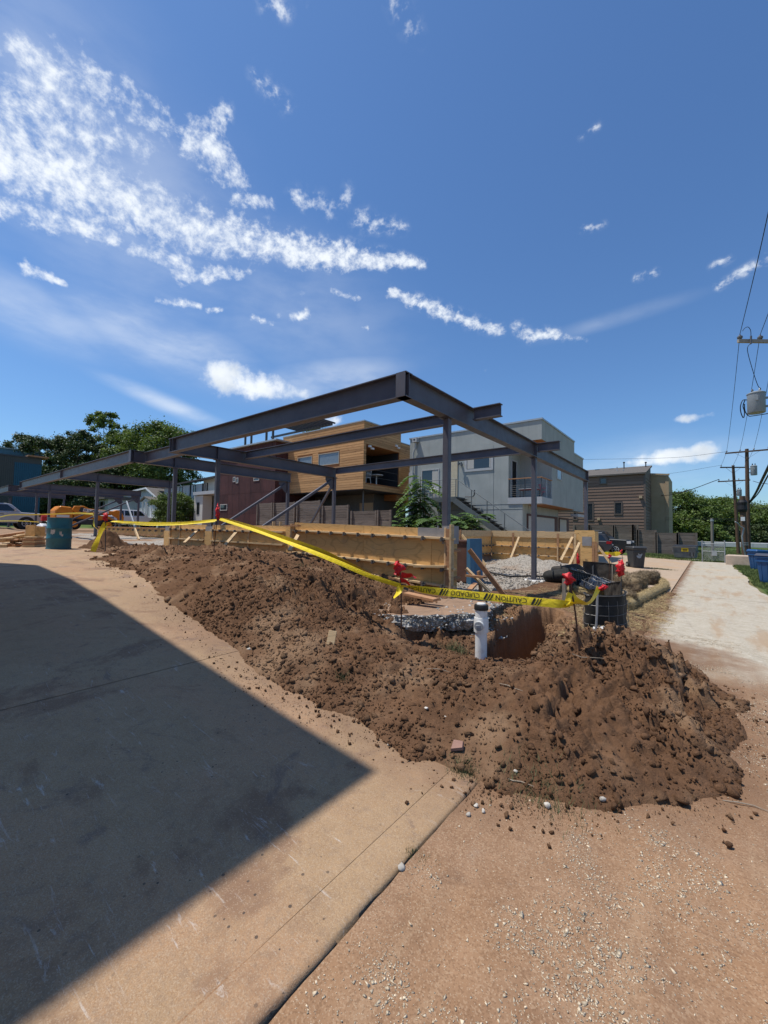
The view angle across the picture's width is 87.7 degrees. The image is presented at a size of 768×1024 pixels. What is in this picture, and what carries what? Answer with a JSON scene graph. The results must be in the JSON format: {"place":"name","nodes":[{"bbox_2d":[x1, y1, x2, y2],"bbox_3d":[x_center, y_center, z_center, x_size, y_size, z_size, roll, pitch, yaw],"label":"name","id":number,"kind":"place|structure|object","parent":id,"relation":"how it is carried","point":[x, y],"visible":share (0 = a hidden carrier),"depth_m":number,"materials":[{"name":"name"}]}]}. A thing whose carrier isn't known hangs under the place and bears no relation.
{"place":"outdoors","nodes":[
{"label":"outdoors","id":0,"kind":"place"},
{"bbox_2d":[0,536,477,1023],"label":"driveway","id":1,"kind":"structure","parent":0,"point":[191,843],"depth_m":2.11,"materials":[{"name":"concrete"}]},
{"bbox_2d":[22,538,45,540],"bbox_3d":[-10.498,0.819,12.006,0.300,0.055,0.690,2,-3,-17],"label":"plank","id":2,"kind":"object","parent":1,"relation":"on","point":[29,539],"visible":0.88,"depth_m":11.79,"materials":[{"name":"brown wood"}]},
{"bbox_2d":[24,536,43,537],"bbox_3d":[-10.496,0.757,12.009,0.300,0.055,0.690,2,-3,-26],"label":"plank","id":3,"kind":"object","parent":2,"relation":"on","point":[33,536],"visible":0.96,"depth_m":11.76,"materials":[{"name":"brown wood"}]},
{"bbox_2d":[25,525,44,535],"bbox_3d":[-10.509,0.557,12.055,0.340,0.300,0.300,5,1,10],"label":"wooden box","id":4,"kind":"object","parent":3,"relation":"on","point":[32,530],"visible":1,"depth_m":11.93,"materials":[{"name":"brown wood"}]},
{"bbox_2d":[45,517,72,548],"bbox_3d":[-9.228,0.603,11.370,0.594,0.880,0.594,-1,-3,39],"label":"barrel","id":5,"kind":"object","parent":1,"relation":"on","point":[58,533],"visible":0.98,"depth_m":11.15,"materials":[{"name":"teal paint"}]},
{"bbox_2d":[102,513,107,550],"bbox_3d":[-6.900,0.485,9.886,0.149,0.960,0.133,2,-3,-15],"label":"marker stake","id":6,"kind":"object","parent":1,"relation":"on","point":[105,516],"visible":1,"depth_m":9.89,"materials":[{"name":"metal"}]},
{"bbox_2d":[106,519,216,523],"bbox_3d":[-5.237,0.226,9.245,3.542,0.148,0.062,0,-3,22],"label":"caution tape","id":7,"kind":"object","parent":6,"relation":"attached to","point":[187,522],"visible":1,"depth_m":9.12,"materials":[{"name":"yellow plastic"}]},
{"bbox_2d":[445,751,486,784],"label":"grass","id":8,"kind":"structure","parent":1,"relation":"on","point":[465,774],"depth_m":2.55,"materials":[{"name":"green plant"}]},
{"bbox_2d":[0,522,767,947],"bbox_3d":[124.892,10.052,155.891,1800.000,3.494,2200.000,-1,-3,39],"label":"ground","id":9,"kind":"structure","parent":0,"point":[74,538],"depth_m":22.65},
{"bbox_2d":[0,432,43,462],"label":"cedar tree","id":10,"kind":"object","parent":9,"relation":"on","point":[8,444],"visible":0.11,"depth_m":64.11,"materials":[{"name":"green plant"}]},
{"bbox_2d":[0,503,45,528],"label":"pickup truck","id":11,"kind":"object","parent":9,"relation":"on","point":[7,509],"visible":0.8,"depth_m":31.04,"materials":[{"name":"silver metal"}]},
{"bbox_2d":[0,453,48,524],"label":"teal building","id":12,"kind":"structure","parent":9,"relation":"on","point":[15,469],"depth_m":41.91,"materials":[{"name":"metal"}]},
{"bbox_2d":[11,434,78,513],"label":"cedar tree","id":13,"kind":"object","parent":9,"relation":"on","point":[30,444],"visible":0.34,"depth_m":60.92,"materials":[{"name":"green plant"}]},
{"bbox_2d":[0,485,123,526],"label":"steel frame","id":14,"kind":"object","parent":9,"relation":"on","point":[11,490],"visible":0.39,"depth_m":31.73,"materials":[{"name":"grey metal"}]},
{"bbox_2d":[40,427,108,507],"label":"cedar tree","id":15,"kind":"object","parent":9,"relation":"on","point":[81,440],"visible":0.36,"depth_m":61.52,"materials":[{"name":"green plant"}]},
{"bbox_2d":[50,506,123,529],"bbox_3d":[-24.412,0.508,33.019,1.940,1.933,4.700,-1,-3,39],"label":"boom lift","id":16,"kind":"object","parent":9,"relation":"on","point":[79,509],"visible":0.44,"depth_m":32.04,"materials":[{"name":"metal"}]},
{"bbox_2d":[48,460,136,512],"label":"cedar tree","id":17,"kind":"object","parent":9,"relation":"on","point":[80,501],"visible":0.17,"depth_m":57.94,"materials":[{"name":"green plant"}]},
{"bbox_2d":[70,410,130,488],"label":"broadleaf tree","id":18,"kind":"object","parent":9,"relation":"on","point":[99,421],"visible":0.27,"depth_m":69.52,"materials":[{"name":"green plant"}]},
{"bbox_2d":[94,497,135,525],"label":"house","id":19,"kind":"structure","parent":9,"relation":"on","point":[103,501],"depth_m":50.10,"materials":[{"name":"grey"}]},
{"bbox_2d":[72,533,163,544],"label":"gravel floor","id":20,"kind":"structure","parent":9,"relation":"on","point":[158,542],"depth_m":19.85,"materials":[{"name":"grey gravel"}]},
{"bbox_2d":[19,446,291,536],"bbox_3d":[-12.718,-0.171,21.448,21.450,3.470,7.057,-1,-3,39],"label":"steel frame","id":21,"kind":"object","parent":20,"relation":"on","point":[162,456],"visible":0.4,"depth_m":18.54,"materials":[{"name":"grey metal"}]},
{"bbox_2d":[92,429,166,488],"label":"broadleaf tree","id":22,"kind":"object","parent":9,"relation":"on","point":[110,438],"visible":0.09,"depth_m":67.23,"materials":[{"name":"green plant"}]},
{"bbox_2d":[97,526,164,538],"bbox_3d":[-16.094,1.424,25.012,11.425,0.975,0.222,-1,-3,39],"label":"wall formwork","id":23,"kind":"object","parent":9,"relation":"on","point":[146,532],"depth_m":23.78,"materials":[{"name":"brown wood"}]},
{"bbox_2d":[100,509,161,527],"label":"pickup truck","id":24,"kind":"object","parent":9,"relation":"on","point":[143,517],"visible":0.23,"depth_m":42.28,"materials":[{"name":"white paint"}]},
{"bbox_2d":[124,487,167,527],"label":"gabled house","id":25,"kind":"structure","parent":9,"relation":"on","point":[147,492],"depth_m":48.63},
{"bbox_2d":[99,415,204,489],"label":"broadleaf tree","id":26,"kind":"object","parent":9,"relation":"on","point":[159,432],"visible":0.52,"depth_m":62.25,"materials":[{"name":"green plant"}]},
{"bbox_2d":[147,491,195,521],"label":"round shrub","id":27,"kind":"object","parent":9,"relation":"on","point":[184,503],"visible":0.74,"depth_m":41.30,"materials":[{"name":"green plant"}]},
{"bbox_2d":[157,476,214,525],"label":"white house","id":28,"kind":"structure","parent":9,"relation":"on","point":[202,494],"depth_m":41.76,"materials":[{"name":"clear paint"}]},
{"bbox_2d":[164,521,299,552],"bbox_3d":[-5.076,0.889,12.311,8.268,1.220,1.103,-1,-3,39],"label":"wall formwork","id":29,"kind":"object","parent":9,"relation":"on","point":[226,535],"depth_m":12.20,"materials":[{"name":"brown wood"}]},
{"bbox_2d":[219,438,314,524],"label":"rust red house","id":30,"kind":"structure","parent":9,"relation":"on","point":[238,494],"depth_m":30.66,"materials":[{"name":"metal"}]},
{"bbox_2d":[244,419,334,444],"bbox_3d":[-8.402,-6.352,34.159,8.332,2.739,3.600,-1,-3,39],"label":"roof pergola","id":31,"kind":"object","parent":30,"relation":"on","point":[322,423],"visible":0.38,"depth_m":34.03,"materials":[{"name":"metal"}]},
{"bbox_2d":[256,500,391,526],"bbox_3d":[-4.289,0.465,24.523,11.992,2.360,0.146,-1,-3,39],"label":"board fence","id":32,"kind":"object","parent":9,"relation":"on","point":[370,519],"visible":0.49,"depth_m":24.17,"materials":[{"name":"brown wood"}]},
{"bbox_2d":[283,420,409,526],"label":"cedar house","id":33,"kind":"structure","parent":9,"relation":"on","point":[357,491],"depth_m":27.81,"materials":[{"name":"wood"}]},
{"bbox_2d":[318,451,339,465],"bbox_3d":[-3.714,-3.566,26.844,2.015,0.827,0.060,-1,-3,39],"label":"window","id":34,"kind":"structure","parent":33,"relation":"in","point":[331,458],"depth_m":26.82,"materials":[{"name":"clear glass"}]},
{"bbox_2d":[283,522,506,598],"bbox_3d":[-0.121,1.123,9.039,5.492,1.740,1.194,-1,-3,39],"label":"wall formwork","id":35,"kind":"object","parent":9,"relation":"on","point":[426,557],"depth_m":8.16,"materials":[{"name":"brown wood"}]},
{"bbox_2d":[53,542,750,815],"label":"dirt","id":36,"kind":"structure","parent":9,"relation":"on","point":[527,628],"depth_m":3.54,"materials":[{"name":"brown soil"}]},
{"bbox_2d":[78,529,130,548],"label":"dirt","id":37,"kind":"structure","parent":36,"relation":"on","point":[112,539],"depth_m":12.04,"materials":[{"name":"brown soil"}]},
{"bbox_2d":[393,561,415,632],"bbox_3d":[0.214,0.941,4.416,0.241,0.808,0.172,-1,-3,39],"label":"marker stake","id":38,"kind":"object","parent":36,"relation":"on","point":[398,567],"visible":0.98,"depth_m":4.43,"materials":[{"name":"red plastic"}]},
{"bbox_2d":[223,518,378,576],"bbox_3d":[-1.661,0.465,6.504,0.085,0.806,5.499,3,-3,-42],"label":"caution tape","id":39,"kind":"object","parent":38,"relation":"attached to","point":[317,549],"visible":0.83,"depth_m":6.05,"materials":[{"name":"yellow plastic"}]},
{"bbox_2d":[220,518,400,587],"bbox_3d":[-1.642,0.485,6.465,0.091,0.836,5.482,3,-3,-42],"label":"caution tape","id":40,"kind":"object","parent":38,"relation":"attached to","point":[354,569],"visible":1,"depth_m":5.45,"materials":[{"name":"yellow plastic"}]},
{"bbox_2d":[373,598,492,631],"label":"broken slab","id":41,"kind":"structure","parent":36,"relation":"on","point":[415,619],"depth_m":5.11,"materials":[{"name":"grey concrete"}]},
{"bbox_2d":[436,600,512,640],"bbox_3d":[1.270,1.548,5.629,0.730,0.472,1.317,-1,-3,39],"label":"rubble","id":42,"kind":"object","parent":36,"relation":"on","point":[493,605],"visible":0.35,"depth_m":5.63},
{"bbox_2d":[474,602,488,659],"bbox_3d":[0.954,1.375,3.980,0.145,0.928,0.198,-1,-3,39],"label":"cleanout pipe","id":43,"kind":"object","parent":36,"relation":"on","point":[481,624],"visible":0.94,"depth_m":3.96,"materials":[{"name":"white plastic"}]},
{"bbox_2d":[543,568,568,582],"bbox_3d":[4.987,1.825,11.402,0.854,0.465,0.401,0,-3,19],"label":"fabric roll","id":44,"kind":"object","parent":36,"relation":"on","point":[554,576],"visible":0.64,"depth_m":11.32,"materials":[{"name":"black fabric"}]},
{"bbox_2d":[562,572,579,650],"bbox_3d":[1.808,0.992,3.843,0.185,0.832,0.099,1,-3,-2],"label":"marker stake","id":45,"kind":"object","parent":36,"relation":"on","point":[569,578],"visible":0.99,"depth_m":3.84,"materials":[{"name":"red plastic"}]},
{"bbox_2d":[400,585,575,607],"bbox_3d":[1.011,0.865,4.137,1.769,0.126,0.099,0,-3,20],"label":"caution tape","id":46,"kind":"object","parent":45,"relation":"attached to","point":[541,602],"visible":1,"depth_m":4.08,"materials":[{"name":"yellow plastic"}]},
{"bbox_2d":[557,584,603,595],"bbox_3d":[4.879,1.871,9.537,1.326,0.482,1.236,-1,-3,33],"label":"straw pile","id":47,"kind":"object","parent":36,"relation":"on","point":[578,589],"visible":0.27,"depth_m":9.17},
{"bbox_2d":[568,568,592,592],"bbox_3d":[4.681,1.637,9.509,1.049,0.627,0.084,3,-3,-35],"label":"silt fence","id":48,"kind":"object","parent":36,"relation":"on","point":[577,575],"visible":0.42,"depth_m":9.43,"materials":[{"name":"fabric"}]},
{"bbox_2d":[571,567,620,589],"bbox_3d":[4.947,1.601,9.585,0.933,0.349,2.312,2,-3,-13],"label":"plastic sheet","id":49,"kind":"object","parent":36,"relation":"on","point":[590,582],"visible":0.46,"depth_m":9.27,"materials":[{"name":"plastic"}]},
{"bbox_2d":[583,561,624,581],"bbox_3d":[6.617,1.914,12.039,1.155,0.796,0.136,-1,-4,45],"label":"silt fence","id":50,"kind":"object","parent":36,"relation":"on","point":[600,569],"visible":0.59,"depth_m":12.14,"materials":[{"name":"black fabric"}]},
{"bbox_2d":[582,590,628,627],"bbox_3d":[3.097,1.475,5.499,0.826,0.745,0.532,1,-3,1],"label":"silt basket","id":51,"kind":"object","parent":36,"relation":"on","point":[612,608],"visible":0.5,"depth_m":5.31,"materials":[{"name":"metal"}]},
{"bbox_2d":[604,581,620,594],"bbox_3d":[4.797,1.714,8.399,0.060,0.576,0.420,2,-3,-13],"label":"silt fence","id":52,"kind":"object","parent":36,"relation":"on","point":[613,588],"visible":0.59,"depth_m":8.37,"materials":[{"name":"black fabric"}]},
{"bbox_2d":[613,571,649,592],"bbox_3d":[6.778,1.954,10.990,0.930,0.689,1.293,0,-3,27],"label":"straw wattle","id":53,"kind":"object","parent":36,"relation":"on","point":[637,582],"visible":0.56,"depth_m":10.57,"materials":[{"name":"beige wicker"}]},
{"bbox_2d":[394,497,430,527],"bbox_3d":[1.720,0.586,23.370,2.202,3.051,2.278,-1,-3,39],"label":"weed tree","id":54,"kind":"object","parent":9,"relation":"on","point":[400,509],"visible":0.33,"depth_m":23.18,"materials":[{"name":"green plant"}]},
{"bbox_2d":[398,475,441,527],"bbox_3d":[2.246,-0.091,22.757,2.697,3.952,2.748,-1,-3,39],"label":"weed tree","id":55,"kind":"object","parent":9,"relation":"on","point":[416,506],"visible":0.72,"depth_m":22.52,"materials":[{"name":"green plant"}]},
{"bbox_2d":[431,516,489,529],"bbox_3d":[3.682,1.044,20.740,2.582,1.657,3.104,2,-3,-25],"label":"feather leaf plant","id":56,"kind":"object","parent":9,"relation":"on","point":[456,523],"visible":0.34,"depth_m":20.37,"materials":[{"name":"green plant"}]},
{"bbox_2d":[441,512,495,543],"bbox_3d":[4.293,0.941,20.870,2.752,1.816,2.534,-1,-3,39],"label":"feather leaf plant","id":57,"kind":"object","parent":9,"relation":"on","point":[473,524],"visible":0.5,"depth_m":20.66,"materials":[{"name":"green plant"}]},
{"bbox_2d":[424,479,529,549],"bbox_3d":[5.496,0.403,22.649,7.041,4.662,1.200,-1,-3,39],"label":"outside stair","id":58,"kind":"object","parent":9,"relation":"on","point":[467,507],"visible":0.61,"depth_m":22.63,"materials":[{"name":"black metal"}]},
{"bbox_2d":[408,417,583,546],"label":"stucco house","id":59,"kind":"structure","parent":9,"relation":"on","point":[499,482],"depth_m":23.67,"materials":[{"name":"white paint"}]},
{"bbox_2d":[421,469,438,497],"bbox_3d":[2.949,-1.824,25.594,1.323,1.820,0.050,-1,-3,39],"label":"window","id":60,"kind":"structure","parent":59,"relation":"in","point":[430,474],"depth_m":25.61,"materials":[{"name":"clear glass"}]},
{"bbox_2d":[451,461,457,496],"bbox_3d":[4.241,-1.972,24.554,0.605,2.450,0.048,-1,-3,39],"label":"door","id":61,"kind":"structure","parent":59,"relation":"in","point":[454,467],"depth_m":24.48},
{"bbox_2d":[464,458,492,471],"bbox_3d":[5.573,-2.949,23.557,1.803,1.065,0.050,-1,-3,39],"label":"window","id":62,"kind":"structure","parent":59,"relation":"in","point":[486,463],"depth_m":23.53,"materials":[{"name":"clear glass"}]},
{"bbox_2d":[511,459,516,497],"bbox_3d":[7.485,-1.858,23.008,0.050,2.240,0.821,-1,-3,39],"label":"balcony door","id":63,"kind":"structure","parent":59,"relation":"in","point":[513,463],"depth_m":22.98,"materials":[{"name":"black glass"}]},
{"bbox_2d":[529,516,554,531],"bbox_3d":[9.630,1.607,24.349,0.052,2.550,5.025,-1,-3,39],"label":"garage door","id":64,"kind":"structure","parent":59,"relation":"in","point":[543,524],"depth_m":24.67,"materials":[{"name":"white metal"}]},
{"bbox_2d":[457,560,543,591],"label":"gravel floor","id":65,"kind":"structure","parent":9,"relation":"on","point":[502,585],"depth_m":11.32,"materials":[{"name":"grey gravel"}]},
{"bbox_2d":[168,371,588,581],"bbox_3d":[0.696,0.068,14.806,11.052,4.060,13.477,-1,-3,39],"label":"steel frame","id":66,"kind":"object","parent":65,"relation":"on","point":[447,411],"visible":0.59,"depth_m":10.09,"materials":[{"name":"metal"}]},
{"bbox_2d":[457,539,482,583],"bbox_3d":[2.191,1.313,10.924,0.778,1.186,0.750,-1,-3,39],"label":"tool chest","id":67,"kind":"object","parent":65,"relation":"on","point":[465,559],"visible":0.49,"depth_m":10.58,"materials":[{"name":"blue metal"}]},
{"bbox_2d":[459,530,491,565],"bbox_3d":[2.201,1.353,14.638,1.454,1.450,11.497,-1,-3,39],"label":"wall formwork","id":68,"kind":"object","parent":65,"relation":"on","point":[484,536],"depth_m":18.62,"materials":[{"name":"brown wood"}]},
{"bbox_2d":[484,555,565,572],"bbox_3d":[5.601,1.926,15.603,4.400,0.529,3.900,-1,-3,39],"label":"gravel pile","id":69,"kind":"object","parent":65,"relation":"on","point":[521,562],"visible":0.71,"depth_m":15.05,"materials":[{"name":"gravel"}]},
{"bbox_2d":[491,531,574,564],"bbox_3d":[6.459,1.598,17.964,3.840,1.500,1.054,-1,-3,39],"label":"wall formwork","id":70,"kind":"object","parent":9,"relation":"on","point":[557,546],"depth_m":18.16,"materials":[{"name":"brown wood"}]},
{"bbox_2d":[569,530,611,565],"bbox_3d":[8.418,1.595,16.663,1.879,1.660,1.395,1,-3,8],"label":"pier form","id":71,"kind":"object","parent":9,"relation":"on","point":[587,547],"visible":0.68,"depth_m":16.53,"materials":[{"name":"brown wood"}]},
{"bbox_2d":[558,462,651,543],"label":"brown house","id":72,"kind":"structure","parent":9,"relation":"on","point":[618,496],"depth_m":43.77,"materials":[{"name":"brown wood"}]},
{"bbox_2d":[598,532,612,551],"bbox_3d":[16.301,2.589,33.274,4.781,1.862,2.030,-1,-3,32],"label":"parked suv","id":73,"kind":"object","parent":9,"relation":"on","point":[605,543],"visible":0.1,"depth_m":31.57,"materials":[{"name":"grey paint"}]},
{"bbox_2d":[594,530,634,554],"bbox_3d":[18.137,2.616,34.513,5.896,2.030,2.300,-1,-3,39],"label":"pickup truck","id":74,"kind":"object","parent":9,"relation":"on","point":[619,544],"visible":0.27,"depth_m":32.61,"materials":[{"name":"black paint"}]},
{"bbox_2d":[573,524,697,556],"bbox_3d":[23.172,2.663,37.638,9.972,2.972,0.216,-1,-3,39],"label":"board fence","id":75,"kind":"object","parent":9,"relation":"on","point":[654,541],"visible":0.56,"depth_m":36.75,"materials":[{"name":"brown wood"}]},
{"bbox_2d":[626,576,669,609],"bbox_3d":[7.365,2.138,10.942,0.610,0.497,7.761,-1,-3,39],"label":"straw wattle","id":76,"kind":"object","parent":9,"relation":"on","point":[659,588],"visible":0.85,"depth_m":9.83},
{"bbox_2d":[635,569,660,584],"bbox_3d":[8.894,2.207,13.496,0.786,0.594,1.408,-1,-3,44],"label":"straw bale","id":77,"kind":"object","parent":9,"relation":"on","point":[653,576],"visible":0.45,"depth_m":13.18},
{"bbox_2d":[651,473,672,550],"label":"tan house","id":78,"kind":"structure","parent":9,"relation":"on","point":[661,513],"depth_m":46.19,"materials":[{"name":"paint"}]},
{"bbox_2d":[673,512,696,544],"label":"broadleaf tree","id":79,"kind":"object","parent":9,"relation":"on","point":[682,523],"visible":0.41,"depth_m":64.49,"materials":[{"name":"green plant"}]},
{"bbox_2d":[672,544,698,558],"bbox_3d":[23.763,3.154,31.538,1.094,1.110,1.642,3,-3,-43],"label":"dumpster","id":80,"kind":"object","parent":9,"relation":"on","point":[686,551],"visible":0.89,"depth_m":31.23,"materials":[{"name":"grey metal"}]},
{"bbox_2d":[672,488,708,520],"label":"broadleaf tree","id":81,"kind":"object","parent":9,"relation":"on","point":[680,498],"visible":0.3,"depth_m":75.03,"materials":[{"name":"green plant"}]},
{"bbox_2d":[673,495,750,532],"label":"broadleaf tree","id":82,"kind":"object","parent":9,"relation":"on","point":[714,509],"visible":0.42,"depth_m":73.67,"materials":[{"name":"green plant"}]},
{"bbox_2d":[701,540,725,562],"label":"chainlink gate","id":83,"kind":"structure","parent":9,"relation":"on","point":[714,553],"depth_m":28.13,"materials":[{"name":"metal"}]},
{"bbox_2d":[694,524,735,546],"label":"broadleaf tree","id":84,"kind":"object","parent":9,"relation":"on","point":[721,535],"visible":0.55,"depth_m":66.48,"materials":[{"name":"green plant"}]},
{"bbox_2d":[687,495,767,528],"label":"broadleaf tree","id":85,"kind":"object","parent":9,"relation":"on","point":[753,518],"visible":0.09,"depth_m":77.33,"materials":[{"name":"green plant"}]},
{"bbox_2d":[698,541,767,547],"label":"guardrail","id":86,"kind":"object","parent":9,"relation":"on","point":[753,545],"visible":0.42,"depth_m":62.66,"materials":[{"name":"metal"}]},
{"bbox_2d":[718,465,749,553],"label":"utility pole","id":87,"kind":"object","parent":9,"relation":"on","point":[738,491],"visible":0.88,"depth_m":42.22,"materials":[{"name":"wood"}]},
{"bbox_2d":[735,496,747,554],"bbox_3d":[29.667,1.613,33.152,1.406,5.944,0.659,3,-3,-38],"label":"utility pole","id":88,"kind":"object","parent":9,"relation":"on","point":[742,508],"visible":0.95,"depth_m":33.21,"materials":[{"name":"brown wood"}]},
{"bbox_2d":[722,524,761,542],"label":"broadleaf tree","id":89,"kind":"object","parent":9,"relation":"on","point":[730,529],"visible":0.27,"depth_m":70.16,"materials":[{"name":"green plant"}]},
{"bbox_2d":[725,447,767,548],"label":"utility pole","id":90,"kind":"object","parent":9,"relation":"on","point":[753,469],"visible":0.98,"depth_m":34.61,"materials":[{"name":"wood"}]},
{"bbox_2d":[732,564,767,593],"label":"grass","id":91,"kind":"structure","parent":9,"relation":"on","point":[750,573],"depth_m":17.72,"materials":[{"name":"green plant"}]},
{"bbox_2d":[746,549,767,568],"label":"wheeled bin","id":92,"kind":"object","parent":91,"relation":"on","point":[752,558],"visible":0.58,"depth_m":21.57,"materials":[{"name":"blue plastic"}]},
{"bbox_2d":[754,553,767,582],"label":"wheeled bin","id":93,"kind":"object","parent":91,"relation":"on","point":[761,560],"visible":0.98,"depth_m":14.65,"materials":[{"name":"blue plastic"}]},
{"bbox_2d":[737,334,767,414],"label":"utility pole","id":94,"kind":"object","parent":9,"relation":"on","point":[756,402],"visible":0.99,"depth_m":16.52,"materials":[{"name":"metal"}]},
{"bbox_2d":[750,523,767,542],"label":"broadleaf tree","id":95,"kind":"object","parent":9,"relation":"on","point":[762,530],"visible":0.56,"depth_m":70.70,"materials":[{"name":"green plant"}]},
{"bbox_2d":[750,501,767,529],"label":"broadleaf tree","id":96,"kind":"object","parent":9,"relation":"on","point":[764,511],"visible":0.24,"depth_m":76.96,"materials":[{"name":"green plant"}]},
{"bbox_2d":[0,0,767,525],"label":"sky","id":97,"kind":"structure","parent":0,"point":[213,212],"materials":[{"name":"blue"}]},
{"bbox_2d":[269,595,767,1023],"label":"alley","id":98,"kind":"structure","parent":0,"point":[469,891],"depth_m":1.65,"materials":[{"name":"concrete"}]},
{"bbox_2d":[87,555,767,848],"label":"dirt crumbs","id":99,"kind":"object","parent":98,"relation":"on","point":[567,805],"visible":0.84,"depth_m":2.39,"materials":[{"name":"brown soil"}]},
{"bbox_2d":[484,733,623,839],"bbox_3d":[0.960,1.560,2.363,0.834,0.244,0.657,-1,-3,39],"label":"dirt pile","id":100,"kind":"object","parent":98,"relation":"on","point":[544,780],"depth_m":2.34,"materials":[{"name":"brown soil"}]},
{"bbox_2d":[485,584,682,637],"bbox_3d":[4.364,1.804,8.390,2.908,0.635,9.019,-1,-3,39],"label":"straw","id":101,"kind":"object","parent":98,"relation":"on","point":[636,610],"visible":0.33,"depth_m":7.90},
{"bbox_2d":[457,560,582,591],"bbox_3d":[3.834,2.047,13.948,4.553,0.217,9.769,-1,-3,39],"label":"rubble","id":102,"kind":"object","parent":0,"point":[527,582],"visible":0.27,"depth_m":11.27,"materials":[{"name":"gravel"}]},
{"bbox_2d":[599,554,690,591],"bbox_3d":[12.624,2.847,22.750,7.215,0.535,25.500,-1,-3,39],"label":"apron","id":103,"kind":"object","parent":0,"point":[672,576],"visible":0.34,"depth_m":22.32,"materials":[{"name":"concrete"}]},
{"bbox_2d":[625,546,646,567],"bbox_3d":[12.761,2.264,20.288,0.687,1.094,0.915,1,-3,6],"label":"wheeled bin","id":104,"kind":"object","parent":103,"relation":"on","point":[636,556],"visible":1,"depth_m":19.95,"materials":[{"name":"grey plastic"}]},
{"bbox_2d":[645,546,767,562],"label":"grass","id":105,"kind":"structure","parent":0,"point":[727,552],"depth_m":33.65,"materials":[{"name":"green plant"}]},
{"bbox_2d":[672,561,767,602],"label":"alley","id":106,"kind":"structure","parent":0,"point":[713,580],"depth_m":13.91,"materials":[{"name":"concrete"}]},
{"bbox_2d":[725,554,749,565],"bbox_3d":[22.576,3.101,25.410,1.000,0.720,1.240,3,-3,-43],"label":"concrete block","id":107,"kind":"object","parent":106,"relation":"on","point":[737,559],"depth_m":25.11,"materials":[{"name":"beige concrete"}]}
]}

